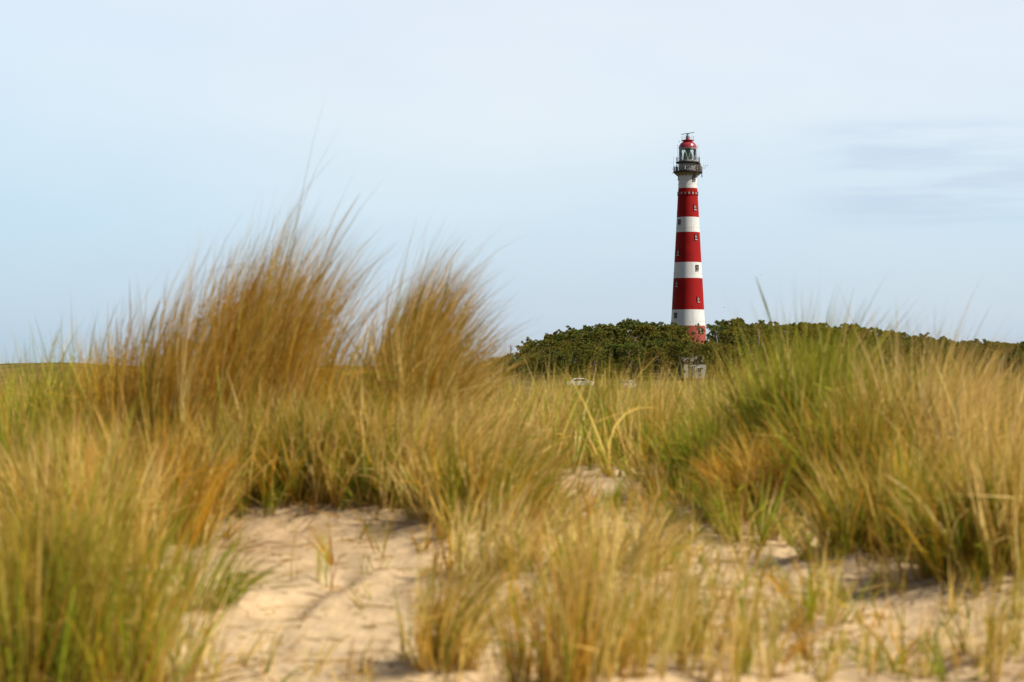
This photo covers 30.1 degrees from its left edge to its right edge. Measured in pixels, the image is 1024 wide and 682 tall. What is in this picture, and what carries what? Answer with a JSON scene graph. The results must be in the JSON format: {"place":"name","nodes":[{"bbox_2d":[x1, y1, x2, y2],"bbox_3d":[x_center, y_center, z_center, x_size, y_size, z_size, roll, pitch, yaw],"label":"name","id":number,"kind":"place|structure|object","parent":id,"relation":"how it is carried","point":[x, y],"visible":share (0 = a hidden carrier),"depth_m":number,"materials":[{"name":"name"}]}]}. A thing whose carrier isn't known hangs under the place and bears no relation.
{"place":"outdoors","nodes":[
{"label":"outdoors","id":0,"kind":"place"},
{"bbox_2d":[0,358,1023,681],"bbox_3d":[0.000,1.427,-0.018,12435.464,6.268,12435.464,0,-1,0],"label":"ground","id":1,"kind":"structure","parent":0,"point":[322,626],"depth_m":4.07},
{"bbox_2d":[0,314,119,450],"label":"grass tussock","id":2,"kind":"object","parent":1,"relation":"on","point":[35,388],"depth_m":6.59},
{"bbox_2d":[0,296,164,452],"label":"grass tussock","id":3,"kind":"object","parent":1,"relation":"on","point":[78,396],"depth_m":6.40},
{"bbox_2d":[0,365,185,524],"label":"grass tussock","id":4,"kind":"object","parent":1,"relation":"on","point":[5,421],"depth_m":4.95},
{"bbox_2d":[0,429,221,681],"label":"grass tussock","id":5,"kind":"object","parent":1,"relation":"on","point":[9,665],"depth_m":3.00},
{"bbox_2d":[0,384,242,579],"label":"grass tussock","id":6,"kind":"object","parent":1,"relation":"on","point":[114,476],"depth_m":4.35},
{"bbox_2d":[6,279,243,455],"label":"grass tussock","id":7,"kind":"object","parent":1,"relation":"on","point":[116,390],"depth_m":5.86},
{"bbox_2d":[0,423,283,681],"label":"grass tussock","id":8,"kind":"object","parent":1,"relation":"on","point":[127,666],"depth_m":3.06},
{"bbox_2d":[42,494,272,681],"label":"grass tussock","id":9,"kind":"object","parent":1,"relation":"on","point":[192,676],"depth_m":3.24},
{"bbox_2d":[16,372,301,552],"bbox_3d":[-0.882,0.289,4.751,0.728,0.506,0.624,0,-1,0],"label":"grass tussock","id":10,"kind":"object","parent":1,"relation":"on","point":[205,528],"depth_m":4.73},
{"bbox_2d":[147,494,286,612],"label":"grass tussock","id":11,"kind":"object","parent":1,"relation":"on","point":[242,579],"depth_m":3.97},
{"bbox_2d":[67,204,368,479],"bbox_3d":[-0.935,0.011,5.771,1.077,0.982,0.947,0,-1,0],"label":"grass tussock","id":12,"kind":"object","parent":1,"relation":"on","point":[179,378],"depth_m":5.65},
{"bbox_2d":[120,360,366,525],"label":"grass tussock","id":13,"kind":"object","parent":1,"relation":"on","point":[256,493],"depth_m":5.17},
{"bbox_2d":[109,91,463,473],"bbox_3d":[-0.735,-0.130,5.829,1.213,1.249,1.076,0,-1,0],"label":"grass tussock","id":14,"kind":"object","parent":1,"relation":"on","point":[316,346],"depth_m":5.76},
{"bbox_2d":[221,365,444,523],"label":"grass tussock","id":15,"kind":"object","parent":1,"relation":"on","point":[333,497],"depth_m":5.17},
{"bbox_2d":[305,269,460,452],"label":"grass tussock","id":16,"kind":"object","parent":1,"relation":"on","point":[362,376],"depth_m":5.97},
{"bbox_2d":[247,360,525,516],"bbox_3d":[-0.329,0.256,5.260,0.772,0.464,0.670,0,-1,0],"label":"grass tussock","id":17,"kind":"object","parent":1,"relation":"on","point":[380,488],"depth_m":5.16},
{"bbox_2d":[307,264,548,442],"bbox_3d":[-0.320,0.118,6.091,0.902,0.751,0.837,0,-1,0],"label":"grass tussock","id":18,"kind":"object","parent":1,"relation":"on","point":[440,366],"depth_m":6.02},
{"bbox_2d":[345,209,531,419],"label":"grass tussock","id":19,"kind":"object","parent":1,"relation":"on","point":[433,302],"depth_m":6.20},
{"bbox_2d":[377,522,551,674],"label":"grass tussock","id":20,"kind":"object","parent":1,"relation":"on","point":[446,614],"depth_m":3.47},
{"bbox_2d":[388,368,581,498],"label":"grass tussock","id":21,"kind":"object","parent":1,"relation":"on","point":[515,429],"depth_m":5.66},
{"bbox_2d":[369,397,615,548],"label":"grass tussock","id":22,"kind":"object","parent":1,"relation":"on","point":[465,474],"depth_m":4.91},
{"bbox_2d":[418,475,590,583],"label":"grass tussock","id":23,"kind":"object","parent":1,"relation":"on","point":[525,533],"depth_m":4.23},
{"bbox_2d":[509,355,529,379],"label":"pine tree","id":24,"kind":"object","parent":1,"relation":"on","point":[521,369],"visible":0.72,"depth_m":339.13,"materials":[{"name":"green plant"}]},
{"bbox_2d":[515,346,538,367],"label":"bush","id":25,"kind":"object","parent":1,"relation":"on","point":[528,349],"visible":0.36,"depth_m":371.95,"materials":[{"name":"green plant"}]},
{"bbox_2d":[515,341,540,364],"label":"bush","id":26,"kind":"object","parent":1,"relation":"on","point":[531,344],"visible":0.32,"depth_m":380.77,"materials":[{"name":"green plant"}]},
{"bbox_2d":[529,351,550,376],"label":"pine tree","id":27,"kind":"object","parent":1,"relation":"on","point":[532,362],"visible":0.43,"depth_m":355.70,"materials":[{"name":"green plant"}]},
{"bbox_2d":[533,354,561,379],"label":"pine tree","id":28,"kind":"object","parent":1,"relation":"on","point":[541,359],"visible":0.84,"depth_m":339.93,"materials":[{"name":"green plant"}]},
{"bbox_2d":[533,338,564,360],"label":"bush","id":29,"kind":"object","parent":1,"relation":"on","point":[550,342],"visible":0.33,"depth_m":374.07,"materials":[{"name":"green plant"}]},
{"bbox_2d":[538,350,565,375],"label":"pine tree","id":30,"kind":"object","parent":1,"relation":"on","point":[552,353],"visible":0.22,"depth_m":345.07,"materials":[{"name":"green plant"}]},
{"bbox_2d":[546,333,573,360],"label":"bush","id":31,"kind":"object","parent":1,"relation":"on","point":[557,337],"visible":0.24,"depth_m":379.79,"materials":[{"name":"green plant"}]},
{"bbox_2d":[544,350,577,376],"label":"pine tree","id":32,"kind":"object","parent":1,"relation":"on","point":[560,355],"visible":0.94,"depth_m":339.33,"materials":[{"name":"green plant"}]},
{"bbox_2d":[550,346,580,373],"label":"pine tree","id":33,"kind":"object","parent":1,"relation":"on","point":[562,349],"visible":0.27,"depth_m":352.21,"materials":[{"name":"green plant"}]},
{"bbox_2d":[446,514,690,681],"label":"grass tussock","id":34,"kind":"object","parent":1,"relation":"on","point":[561,664],"depth_m":3.09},
{"bbox_2d":[562,341,586,374],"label":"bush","id":35,"kind":"object","parent":1,"relation":"on","point":[576,345],"visible":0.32,"depth_m":360.82,"materials":[{"name":"green plant"}]},
{"bbox_2d":[561,329,589,360],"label":"pine tree","id":36,"kind":"object","parent":1,"relation":"on","point":[571,335],"visible":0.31,"depth_m":374.37,"materials":[{"name":"green plant"}]},
{"bbox_2d":[565,348,590,377],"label":"pine tree","id":37,"kind":"object","parent":1,"relation":"on","point":[576,353],"visible":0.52,"depth_m":346.07,"materials":[{"name":"green plant"}]},
{"bbox_2d":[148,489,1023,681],"bbox_3d":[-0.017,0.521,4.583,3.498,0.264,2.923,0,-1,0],"label":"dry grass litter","id":38,"kind":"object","parent":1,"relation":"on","point":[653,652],"visible":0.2,"depth_m":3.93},
{"bbox_2d":[462,463,715,587],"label":"grass tussock","id":39,"kind":"object","parent":1,"relation":"on","point":[606,535],"depth_m":4.22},
{"bbox_2d":[569,345,611,377],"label":"pine tree","id":40,"kind":"object","parent":1,"relation":"on","point":[590,349],"visible":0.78,"depth_m":339.50,"materials":[{"name":"green plant"}]},
{"bbox_2d":[581,344,611,375],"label":"pine tree","id":41,"kind":"object","parent":1,"relation":"on","point":[591,358],"visible":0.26,"depth_m":355.04,"materials":[{"name":"green plant"}]},
{"bbox_2d":[586,327,613,355],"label":"pine tree","id":42,"kind":"object","parent":1,"relation":"on","point":[596,334],"visible":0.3,"depth_m":371.74,"materials":[{"name":"green plant"}]},
{"bbox_2d":[583,327,616,365],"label":"pine tree","id":43,"kind":"object","parent":1,"relation":"on","point":[589,329],"visible":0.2,"depth_m":377.69,"materials":[{"name":"green plant"}]},
{"bbox_2d":[590,339,622,372],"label":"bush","id":44,"kind":"object","parent":1,"relation":"on","point":[604,342],"visible":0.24,"depth_m":360.87,"materials":[{"name":"green plant"}]},
{"bbox_2d":[589,326,627,342],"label":"pine tree","id":45,"kind":"object","parent":1,"relation":"on","point":[617,330],"visible":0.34,"depth_m":378.39,"materials":[{"name":"green plant"}]},
{"bbox_2d":[597,344,630,378],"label":"pine tree","id":46,"kind":"object","parent":1,"relation":"on","point":[610,350],"visible":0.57,"depth_m":347.92,"materials":[{"name":"green plant"}]},
{"bbox_2d":[617,335,641,344],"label":"pine tree","id":47,"kind":"object","parent":1,"relation":"on","point":[627,338],"visible":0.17,"depth_m":370.40,"materials":[{"name":"green plant"}]},
{"bbox_2d":[613,344,646,378],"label":"pine tree","id":48,"kind":"object","parent":1,"relation":"on","point":[626,348],"visible":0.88,"depth_m":341.61,"materials":[{"name":"green plant"}]},
{"bbox_2d":[617,321,642,343],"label":"pine tree","id":49,"kind":"object","parent":1,"relation":"on","point":[627,326],"visible":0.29,"depth_m":384.76,"materials":[{"name":"green plant"}]},
{"bbox_2d":[613,341,648,376],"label":"tree","id":50,"kind":"object","parent":1,"relation":"on","point":[636,348],"visible":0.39,"depth_m":348.95,"materials":[{"name":"green plant"}]},
{"bbox_2d":[618,324,655,343],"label":"pine tree","id":51,"kind":"object","parent":1,"relation":"on","point":[643,328],"visible":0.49,"depth_m":377.07,"materials":[{"name":"green plant"}]},
{"bbox_2d":[626,319,656,336],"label":"pine tree","id":52,"kind":"object","parent":1,"relation":"on","point":[633,326],"visible":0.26,"depth_m":385.44,"materials":[{"name":"green plant"}]},
{"bbox_2d":[628,336,656,373],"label":"tree","id":53,"kind":"object","parent":1,"relation":"on","point":[647,341],"visible":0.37,"depth_m":356.17,"materials":[{"name":"green plant"}]},
{"bbox_2d":[497,505,787,681],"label":"grass tussock","id":54,"kind":"object","parent":1,"relation":"on","point":[619,630],"depth_m":3.14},
{"bbox_2d":[640,346,677,379],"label":"pine tree","id":55,"kind":"object","parent":1,"relation":"on","point":[651,350],"visible":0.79,"depth_m":339.10,"materials":[{"name":"green plant"}]},
{"bbox_2d":[586,371,732,471],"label":"grass tussock","id":56,"kind":"object","parent":1,"relation":"on","point":[648,419],"depth_m":6.92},
{"bbox_2d":[649,331,671,361],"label":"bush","id":57,"kind":"object","parent":1,"relation":"on","point":[657,335],"visible":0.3,"depth_m":370.32,"materials":[{"name":"green plant"}]},
{"bbox_2d":[651,337,671,367],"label":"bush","id":58,"kind":"object","parent":1,"relation":"on","point":[661,343],"visible":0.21,"depth_m":361.51,"materials":[{"name":"green plant"}]},
{"bbox_2d":[647,342,684,378],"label":"pine tree","id":59,"kind":"object","parent":1,"relation":"on","point":[668,345],"visible":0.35,"depth_m":345.78,"materials":[{"name":"green plant"}]},
{"bbox_2d":[656,333,682,355],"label":"pine tree","id":60,"kind":"object","parent":1,"relation":"on","point":[675,339],"visible":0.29,"depth_m":367.75,"materials":[{"name":"green plant"}]},
{"bbox_2d":[553,511,797,653],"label":"grass tussock","id":61,"kind":"object","parent":1,"relation":"on","point":[692,584],"depth_m":3.40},
{"bbox_2d":[660,327,691,349],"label":"pine tree","id":62,"kind":"object","parent":1,"relation":"on","point":[677,332],"visible":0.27,"depth_m":373.07,"materials":[{"name":"green plant"}]},
{"bbox_2d":[662,337,693,379],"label":"pine tree","id":63,"kind":"object","parent":1,"relation":"on","point":[685,347],"visible":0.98,"depth_m":332.84,"materials":[{"name":"green plant"}]},
{"bbox_2d":[671,132,707,349],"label":"lighthouse","id":64,"kind":"object","parent":1,"relation":"on","point":[687,304],"visible":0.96,"depth_m":426.01,"materials":[{"name":"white paint"}]},
{"bbox_2d":[672,355,708,379],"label":"white hut","id":65,"kind":"object","parent":1,"relation":"on","point":[703,366],"visible":0.51,"depth_m":339.00,"materials":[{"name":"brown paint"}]},
{"bbox_2d":[594,386,808,503],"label":"grass tussock","id":66,"kind":"object","parent":1,"relation":"on","point":[685,449],"depth_m":5.71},
{"bbox_2d":[694,342,719,374],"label":"pine tree","id":67,"kind":"object","parent":1,"relation":"on","point":[707,349],"visible":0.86,"depth_m":332.92,"materials":[{"name":"green plant"}]},
{"bbox_2d":[701,320,721,342],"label":"pine tree","id":68,"kind":"object","parent":1,"relation":"on","point":[717,322],"visible":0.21,"depth_m":413.08,"materials":[{"name":"green plant"}]},
{"bbox_2d":[701,349,728,377],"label":"pine tree","id":69,"kind":"object","parent":1,"relation":"on","point":[719,365],"visible":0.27,"depth_m":345.76,"materials":[{"name":"green plant"}]},
{"bbox_2d":[705,325,734,343],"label":"pine tree","id":70,"kind":"object","parent":1,"relation":"on","point":[719,328],"visible":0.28,"depth_m":385.76,"materials":[{"name":"green plant"}]},
{"bbox_2d":[710,344,744,376],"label":"pine tree","id":71,"kind":"object","parent":1,"relation":"on","point":[726,347],"visible":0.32,"depth_m":353.29,"materials":[{"name":"green plant"}]},
{"bbox_2d":[709,329,747,364],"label":"pine tree","id":72,"kind":"object","parent":1,"relation":"on","point":[725,332],"visible":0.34,"depth_m":372.91,"materials":[{"name":"green plant"}]},
{"bbox_2d":[724,326,747,344],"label":"pine tree","id":73,"kind":"object","parent":1,"relation":"on","point":[726,337],"visible":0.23,"depth_m":378.11,"materials":[{"name":"green plant"}]},
{"bbox_2d":[721,317,753,336],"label":"pine tree","id":74,"kind":"object","parent":1,"relation":"on","point":[726,323],"visible":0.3,"depth_m":390.42,"materials":[{"name":"green plant"}]},
{"bbox_2d":[722,349,755,377],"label":"pine tree","id":75,"kind":"object","parent":1,"relation":"on","point":[733,357],"visible":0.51,"depth_m":341.66,"materials":[{"name":"green plant"}]},
{"bbox_2d":[626,329,856,463],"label":"grass tussock","id":76,"kind":"object","parent":1,"relation":"on","point":[713,401],"depth_m":6.18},
{"bbox_2d":[729,334,757,357],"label":"pine tree","id":77,"kind":"object","parent":1,"relation":"on","point":[739,339],"visible":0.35,"depth_m":368.07,"materials":[{"name":"green plant"}]},
{"bbox_2d":[732,346,764,376],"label":"pine tree","id":78,"kind":"object","parent":1,"relation":"on","point":[751,349],"visible":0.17,"depth_m":348.43,"materials":[{"name":"green plant"}]},
{"bbox_2d":[739,327,770,347],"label":"pine tree","id":79,"kind":"object","parent":1,"relation":"on","point":[750,330],"visible":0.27,"depth_m":372.15,"materials":[{"name":"green plant"}]},
{"bbox_2d":[632,530,881,681],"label":"grass tussock","id":80,"kind":"object","parent":1,"relation":"on","point":[739,654],"depth_m":3.21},
{"bbox_2d":[749,342,787,371],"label":"pine tree","id":81,"kind":"object","parent":1,"relation":"on","point":[774,344],"visible":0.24,"depth_m":345.22,"materials":[{"name":"green plant"}]},
{"bbox_2d":[674,404,863,517],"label":"grass tussock","id":82,"kind":"object","parent":1,"relation":"on","point":[739,466],"depth_m":5.24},
{"bbox_2d":[756,325,782,340],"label":"pine tree","id":83,"kind":"object","parent":1,"relation":"on","point":[764,327],"visible":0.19,"depth_m":377.76,"materials":[{"name":"green plant"}]},
{"bbox_2d":[756,334,784,343],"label":"pine tree","id":84,"kind":"object","parent":1,"relation":"on","point":[767,336],"visible":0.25,"depth_m":365.63,"materials":[{"name":"green plant"}]},
{"bbox_2d":[752,346,789,372],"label":"pine tree","id":85,"kind":"object","parent":1,"relation":"on","point":[763,353],"visible":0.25,"depth_m":341.96,"materials":[{"name":"green plant"}]},
{"bbox_2d":[768,324,799,347],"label":"pine tree","id":86,"kind":"object","parent":1,"relation":"on","point":[786,328],"visible":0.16,"depth_m":381.72,"materials":[{"name":"green plant"}]},
{"bbox_2d":[783,322,817,339],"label":"pine tree","id":87,"kind":"object","parent":1,"relation":"on","point":[799,323],"visible":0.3,"depth_m":387.00,"materials":[{"name":"green plant"}]},
{"bbox_2d":[786,342,820,370],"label":"pine tree","id":88,"kind":"object","parent":1,"relation":"on","point":[805,351],"visible":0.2,"depth_m":340.18,"materials":[{"name":"green plant"}]},
{"bbox_2d":[746,560,868,637],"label":"grass tussock","id":89,"kind":"object","parent":1,"relation":"on","point":[810,613],"depth_m":3.75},
{"bbox_2d":[797,323,825,337],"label":"pine tree","id":90,"kind":"object","parent":1,"relation":"on","point":[816,325],"visible":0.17,"depth_m":385.39,"materials":[{"name":"green plant"}]},
{"bbox_2d":[684,270,948,458],"bbox_3d":[0.945,0.105,5.796,0.824,0.723,0.845,0,-1,-31],"label":"grass tussock","id":91,"kind":"object","parent":1,"relation":"on","point":[788,390],"depth_m":5.75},
{"bbox_2d":[811,327,838,337],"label":"pine tree","id":92,"kind":"object","parent":1,"relation":"on","point":[818,331],"visible":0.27,"depth_m":374.01,"materials":[{"name":"green plant"}]},
{"bbox_2d":[770,467,903,561],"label":"grass tussock","id":93,"kind":"object","parent":1,"relation":"on","point":[862,531],"depth_m":4.47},
{"bbox_2d":[726,342,1003,517],"bbox_3d":[0.996,0.246,5.243,0.796,0.523,0.681,0,-1,29],"label":"grass tussock","id":94,"kind":"object","parent":1,"relation":"on","point":[854,426],"depth_m":5.18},
{"bbox_2d":[816,620,928,680],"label":"grass tussock","id":95,"kind":"object","parent":1,"relation":"on","point":[877,658],"depth_m":3.35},
{"bbox_2d":[869,344,895,377],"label":"pine tree","id":96,"kind":"object","parent":1,"relation":"on","point":[887,345],"visible":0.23,"depth_m":340.94,"materials":[{"name":"green plant"}]},
{"bbox_2d":[872,329,903,343],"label":"pine tree","id":97,"kind":"object","parent":1,"relation":"on","point":[881,331],"visible":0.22,"depth_m":377.80,"materials":[{"name":"green plant"}]},
{"bbox_2d":[777,379,1017,560],"bbox_3d":[0.956,0.306,4.509,0.626,0.445,0.584,0,-1,-21],"label":"grass tussock","id":98,"kind":"object","parent":1,"relation":"on","point":[894,471],"depth_m":4.46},
{"bbox_2d":[782,286,1023,449],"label":"grass tussock","id":99,"kind":"object","parent":1,"relation":"on","point":[961,368],"depth_m":5.44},
{"bbox_2d":[884,343,924,379],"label":"pine tree","id":100,"kind":"object","parent":1,"relation":"on","point":[902,349],"visible":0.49,"depth_m":338.26,"materials":[{"name":"green plant"}]},
{"bbox_2d":[893,342,927,371],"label":"pine tree","id":101,"kind":"object","parent":1,"relation":"on","point":[909,344],"visible":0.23,"depth_m":345.95,"materials":[{"name":"green plant"}]},
{"bbox_2d":[851,421,1023,593],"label":"grass tussock","id":102,"kind":"object","parent":1,"relation":"on","point":[924,555],"depth_m":4.12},
{"bbox_2d":[922,345,954,379],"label":"pine tree","id":103,"kind":"object","parent":1,"relation":"on","point":[936,359],"visible":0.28,"depth_m":340.06,"materials":[{"name":"green plant"}]},
{"bbox_2d":[866,338,1023,490],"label":"grass tussock","id":104,"kind":"object","parent":1,"relation":"on","point":[995,422],"depth_m":5.07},
{"bbox_2d":[875,413,1023,591],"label":"grass tussock","id":105,"kind":"object","parent":1,"relation":"on","point":[1001,486],"depth_m":4.06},
{"bbox_2d":[941,346,973,373],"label":"pine tree","id":106,"kind":"object","parent":1,"relation":"on","point":[954,357],"visible":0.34,"depth_m":339.73,"materials":[{"name":"green plant"}]},
{"bbox_2d":[926,562,1023,669],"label":"grass tussock","id":107,"kind":"object","parent":1,"relation":"on","point":[992,633],"depth_m":3.50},
{"bbox_2d":[962,346,988,376],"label":"pine tree","id":108,"kind":"object","parent":1,"relation":"on","point":[980,347],"visible":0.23,"depth_m":345.52,"materials":[{"name":"green plant"}]},
{"bbox_2d":[968,349,1005,376],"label":"pine tree","id":109,"kind":"object","parent":1,"relation":"on","point":[982,351],"visible":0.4,"depth_m":340.78,"materials":[{"name":"green plant"}]},
{"bbox_2d":[1003,351,1022,376],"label":"pine tree","id":110,"kind":"object","parent":1,"relation":"on","point":[1013,354],"visible":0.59,"depth_m":345.58,"materials":[{"name":"green plant"}]},
{"bbox_2d":[1004,344,1023,358],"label":"pine tree","id":111,"kind":"object","parent":1,"relation":"on","point":[1008,346],"visible":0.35,"depth_m":373.31,"materials":[{"name":"green plant"}]},
{"bbox_2d":[1011,353,1023,378],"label":"pine tree","id":112,"kind":"object","parent":1,"relation":"on","point":[1015,362],"visible":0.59,"depth_m":342.96,"materials":[{"name":"green plant"}]},
{"bbox_2d":[0,318,1023,681],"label":"dune grass","id":113,"kind":"structure","parent":0,"point":[578,408],"depth_m":4.94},
{"bbox_2d":[0,0,1023,365],"label":"sky","id":114,"kind":"structure","parent":0,"point":[849,143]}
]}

